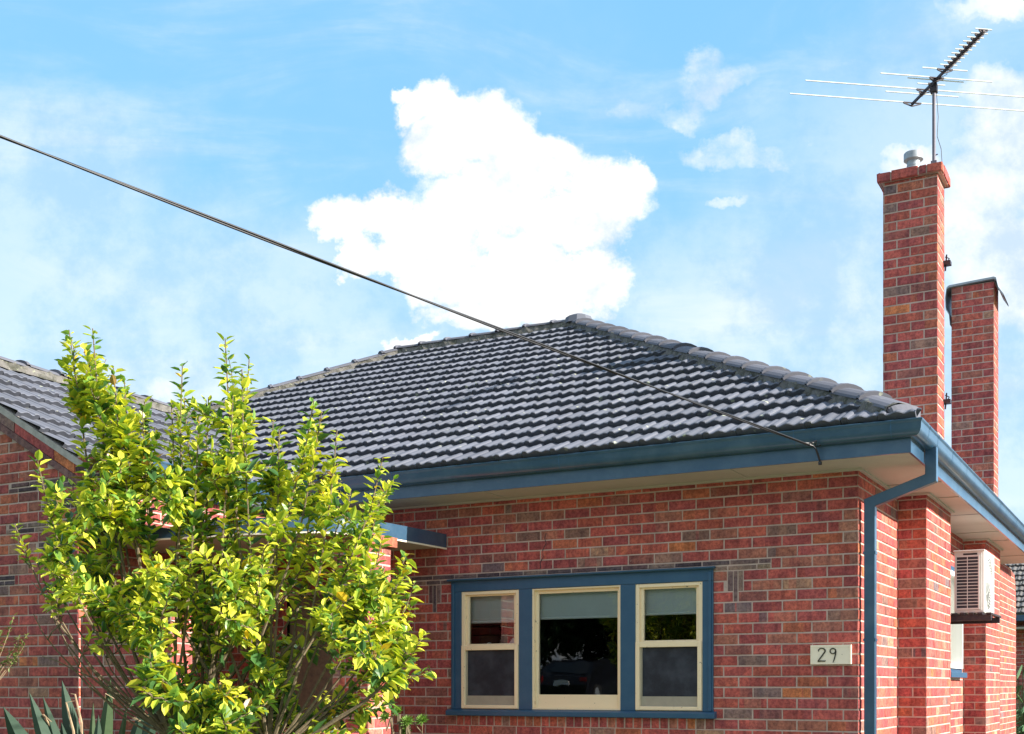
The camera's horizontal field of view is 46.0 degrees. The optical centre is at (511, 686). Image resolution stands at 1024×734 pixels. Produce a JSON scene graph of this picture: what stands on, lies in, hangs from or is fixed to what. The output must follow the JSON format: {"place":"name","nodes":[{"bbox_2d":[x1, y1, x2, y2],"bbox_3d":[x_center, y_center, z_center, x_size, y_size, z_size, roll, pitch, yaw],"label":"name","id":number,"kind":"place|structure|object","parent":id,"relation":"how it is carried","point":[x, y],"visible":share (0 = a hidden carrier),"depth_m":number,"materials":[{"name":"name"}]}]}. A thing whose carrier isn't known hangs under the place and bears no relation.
{"place":"outdoors","nodes":[
{"label":"outdoors","id":0,"kind":"place"},
{"bbox_2d":[314,690,350,731],"bbox_3d":[-1.445,0.194,9.675,0.340,0.340,0.281,0,0,29],"label":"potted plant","id":1,"kind":"object","parent":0,"point":[327,702],"visible":0.16,"depth_m":9.64,"materials":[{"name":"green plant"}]},
{"bbox_2d":[0,0,1023,523],"label":"sky","id":2,"kind":"structure","parent":0,"point":[654,167],"materials":[{"name":"blue"}]},
{"bbox_2d":[1005,563,1023,730],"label":"neighbour house","id":3,"kind":"structure","parent":0,"point":[1017,569],"depth_m":25.42,"materials":[{"name":"brick"}]},
{"bbox_3d":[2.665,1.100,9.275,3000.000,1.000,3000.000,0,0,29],"label":"ground","id":4,"kind":"structure","parent":0,"visible":0},
{"bbox_2d":[0,613,28,679],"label":"twiggy shrub","id":5,"kind":"object","parent":4,"relation":"on","point":[15,656],"visible":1,"depth_m":9.28,"materials":[{"name":"green plant"}]},
{"bbox_2d":[3,680,155,733],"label":"strap leaf plant","id":6,"kind":"object","parent":4,"relation":"on","point":[72,725],"visible":0.85,"depth_m":9.12,"materials":[{"name":"green plant"}]},
{"bbox_2d":[11,325,436,733],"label":"lemon tree","id":7,"kind":"object","parent":4,"relation":"on","point":[212,703],"visible":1,"depth_m":7.23,"materials":[{"name":"green plant"}]},
{"bbox_2d":[379,706,428,733],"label":"succulent plant","id":8,"kind":"object","parent":4,"relation":"on","point":[405,726],"visible":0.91,"depth_m":9.49,"materials":[{"name":"green plant"}]},
{"bbox_2d":[0,149,1023,733],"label":"brick house","id":9,"kind":"structure","parent":4,"relation":"on","point":[608,553],"depth_m":10.51,"materials":[{"name":"red brick"}]},
{"bbox_2d":[290,595,332,725],"bbox_3d":[-1.811,0.350,11.825,0.900,2.500,0.040,0,0,29],"label":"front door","id":10,"kind":"structure","parent":9,"relation":"in","point":[314,673],"depth_m":11.90,"materials":[{"name":"brown wood"}]},
{"bbox_2d":[446,566,716,718],"bbox_3d":[0.557,-0.362,10.467,2.567,1.245,0.170,0,0,29],"label":"front window","id":11,"kind":"structure","parent":9,"relation":"in","point":[657,678],"depth_m":10.41,"materials":[{"name":"beige paint"}]},
{"bbox_2d":[810,645,851,663],"bbox_3d":[2.475,-0.250,9.359,0.313,0.150,0.032,0,0,29],"label":"house number","id":12,"kind":"object","parent":9,"relation":"attached to","point":[830,654],"visible":1,"depth_m":9.35,"materials":[{"name":"beige metal"}]},
{"bbox_2d":[790,28,1023,174],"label":"television aerial","id":13,"kind":"object","parent":9,"relation":"attached to","point":[932,87],"visible":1,"depth_m":11.00,"materials":[{"name":"metal"}]},
{"bbox_2d":[951,566,966,677],"bbox_3d":[4.789,-0.700,13.151,0.175,1.200,1.080,0,0,29],"label":"side window","id":14,"kind":"structure","parent":9,"relation":"in","point":[956,629],"depth_m":13.35,"materials":[{"name":"white"}]},
{"bbox_2d":[951,549,1000,623],"bbox_3d":[4.515,-0.929,12.023,0.585,0.786,0.780,0,0,29],"label":"air conditioner","id":15,"kind":"object","parent":9,"relation":"attached to","point":[973,586],"visible":1,"depth_m":11.69,"materials":[{"name":"grey metal"}]},
{"bbox_2d":[1000,564,1015,733],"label":"garden wall","id":16,"kind":"structure","parent":4,"relation":"on","point":[1007,655],"depth_m":17.41,"materials":[{"name":"brick"}]},
{"bbox_2d":[1016,665,1023,723],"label":"garden plant","id":17,"kind":"object","parent":4,"relation":"on","point":[1018,689],"visible":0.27,"depth_m":24.37,"materials":[{"name":"green plant"}]},
{"bbox_2d":[1016,702,1023,733],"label":"garden plant","id":18,"kind":"object","parent":4,"relation":"on","point":[1019,715],"visible":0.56,"depth_m":23.08,"materials":[{"name":"green plant"}]},
{"label":"road","id":19,"kind":"structure","parent":0,"visible":0},
{"bbox_3d":[-17.489,-3.150,-8.822,2.000,7.700,0.325,0,0,29],"label":"utility pole","id":20,"kind":"object","parent":19,"relation":"on","visible":0},
{"bbox_2d":[0,135,821,464],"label":"overhead cable","id":21,"kind":"object","parent":20,"relation":"attached to","point":[230,225],"visible":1,"depth_m":6.18,"materials":[{"name":"black plastic"}]}
]}

